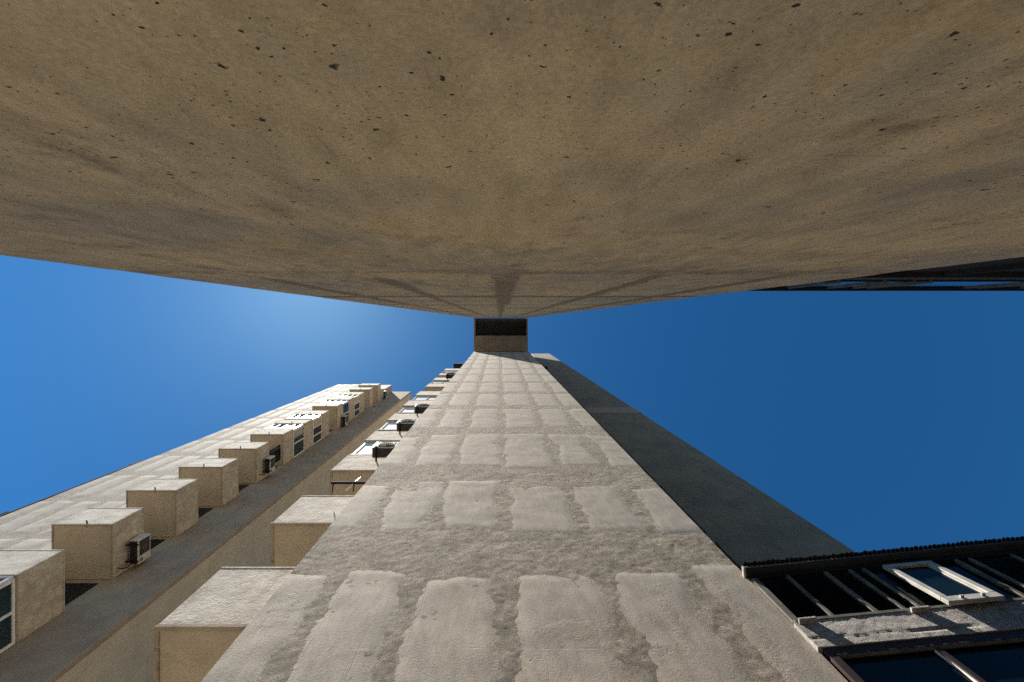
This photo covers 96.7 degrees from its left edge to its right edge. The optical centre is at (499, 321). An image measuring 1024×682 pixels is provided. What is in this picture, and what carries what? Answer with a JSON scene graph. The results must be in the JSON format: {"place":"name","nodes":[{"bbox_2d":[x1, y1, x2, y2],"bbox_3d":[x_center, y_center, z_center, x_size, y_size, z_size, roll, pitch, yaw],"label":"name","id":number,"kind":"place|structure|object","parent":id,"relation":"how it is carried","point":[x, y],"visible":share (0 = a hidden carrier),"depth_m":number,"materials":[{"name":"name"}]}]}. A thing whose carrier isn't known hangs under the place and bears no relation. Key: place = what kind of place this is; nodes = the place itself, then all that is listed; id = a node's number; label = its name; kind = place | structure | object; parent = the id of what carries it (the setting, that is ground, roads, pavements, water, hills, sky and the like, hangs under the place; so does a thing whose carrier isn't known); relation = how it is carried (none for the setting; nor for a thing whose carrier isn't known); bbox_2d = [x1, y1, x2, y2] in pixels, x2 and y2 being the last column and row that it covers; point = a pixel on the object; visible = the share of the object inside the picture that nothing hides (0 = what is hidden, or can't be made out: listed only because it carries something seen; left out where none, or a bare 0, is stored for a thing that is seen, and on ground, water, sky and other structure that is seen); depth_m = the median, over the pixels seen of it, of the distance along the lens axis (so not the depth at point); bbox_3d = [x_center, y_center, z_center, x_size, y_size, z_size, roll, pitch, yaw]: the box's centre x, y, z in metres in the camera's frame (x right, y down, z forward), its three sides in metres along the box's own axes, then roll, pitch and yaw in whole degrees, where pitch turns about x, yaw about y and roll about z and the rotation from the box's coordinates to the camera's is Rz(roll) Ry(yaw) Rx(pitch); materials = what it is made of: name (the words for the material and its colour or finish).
{"place":"outdoors","nodes":[
{"label":"outdoors","id":0,"kind":"place"},
{"bbox_2d":[0,255,1023,553],"label":"sky","id":1,"kind":"structure","parent":0,"point":[881,420],"materials":[{"name":"blue"}]},
{"label":"ground","id":2,"kind":"structure","parent":0,"visible":0},
{"bbox_2d":[0,383,410,681],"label":"apartment tower","id":3,"kind":"structure","parent":2,"relation":"on","point":[77,604],"depth_m":17.22,"materials":[{"name":"beige concrete"}]},
{"bbox_2d":[117,533,149,568],"bbox_3d":[-12.450,7.879,15.532,0.460,0.957,0.857,0,-90,0],"label":"air conditioner","id":4,"kind":"object","parent":3,"relation":"attached to","point":[139,545],"visible":1,"depth_m":15.53,"materials":[{"name":"metal"}]},
{"bbox_2d":[259,455,274,474],"bbox_3d":[-12.450,7.769,24.432,0.460,0.957,0.857,0,-90,0],"label":"air conditioner","id":5,"kind":"object","parent":3,"relation":"attached to","point":[269,464],"visible":1,"depth_m":24.36,"materials":[{"name":"metal"}]},
{"bbox_2d":[339,415,347,426],"bbox_3d":[-12.450,8.019,36.382,0.460,0.957,0.857,0,-90,0],"label":"air conditioner","id":6,"kind":"object","parent":3,"relation":"attached to","point":[344,420],"visible":1,"depth_m":36.31,"materials":[{"name":"metal"}]},
{"bbox_2d":[382,391,386,398],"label":"air conditioner","id":7,"kind":"object","parent":3,"relation":"attached to","point":[384,394],"visible":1,"depth_m":49.19,"materials":[{"name":"metal"}]},
{"bbox_2d":[154,351,858,681],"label":"apartment tower","id":8,"kind":"structure","parent":2,"relation":"on","point":[512,517],"depth_m":5.89,"materials":[{"name":"paint"}]},
{"bbox_2d":[331,477,366,491],"bbox_3d":[-3.160,3.648,10.115,1.120,0.677,0.196,0,-90,0],"label":"clothes rack","id":9,"kind":"object","parent":8,"relation":"attached to","point":[357,481],"visible":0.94,"depth_m":10.05,"materials":[{"name":"metal"}]},
{"bbox_2d":[372,442,398,460],"bbox_3d":[-3.031,3.610,12.431,0.857,0.957,0.460,0,-90,0],"label":"air conditioner","id":10,"kind":"object","parent":8,"relation":"attached to","point":[382,449],"visible":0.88,"depth_m":12.34,"materials":[{"name":"metal"}]},
{"bbox_2d":[396,419,417,434],"bbox_3d":[-3.031,3.610,15.382,0.857,0.957,0.460,0,-90,0],"label":"air conditioner","id":11,"kind":"object","parent":8,"relation":"attached to","point":[404,425],"visible":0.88,"depth_m":15.29,"materials":[{"name":"metal"}]},
{"bbox_2d":[414,404,429,415],"bbox_3d":[-2.981,3.610,18.332,0.857,0.957,0.460,0,-90,0],"label":"air conditioner","id":12,"kind":"object","parent":8,"relation":"attached to","point":[420,408],"visible":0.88,"depth_m":18.24,"materials":[{"name":"metal"}]},
{"bbox_2d":[446,373,455,379],"bbox_3d":[-3.031,3.610,29.482,0.857,0.957,0.460,0,-90,0],"label":"air conditioner","id":13,"kind":"object","parent":8,"relation":"attached to","point":[449,375],"visible":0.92,"depth_m":29.39,"materials":[{"name":"metal"}]},
{"bbox_2d":[474,318,527,351],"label":"footbridge","id":14,"kind":"object","parent":8,"relation":"attached to","point":[500,334],"visible":1,"depth_m":44.70,"materials":[{"name":"concrete"}]},
{"bbox_2d":[0,0,1023,317],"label":"apartment tower","id":15,"kind":"structure","parent":2,"relation":"on","point":[500,158],"depth_m":0.89,"materials":[{"name":"concrete"}]},
{"bbox_2d":[741,536,1023,681],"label":"wing","id":16,"kind":"structure","parent":2,"relation":"on","point":[949,612],"depth_m":4.48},
{"bbox_2d":[822,629,1023,681],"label":"window frame","id":17,"kind":"structure","parent":16,"relation":"in","point":[998,656],"depth_m":3.94,"materials":[{"name":"black metal"}]},
{"bbox_2d":[748,257,1023,290],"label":"window","id":18,"kind":"structure","parent":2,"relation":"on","point":[1001,275],"depth_m":4.34,"materials":[{"name":"glass"}]},
{"bbox_2d":[855,257,1023,277],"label":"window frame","id":19,"kind":"structure","parent":18,"relation":"in","point":[1011,267],"depth_m":3.77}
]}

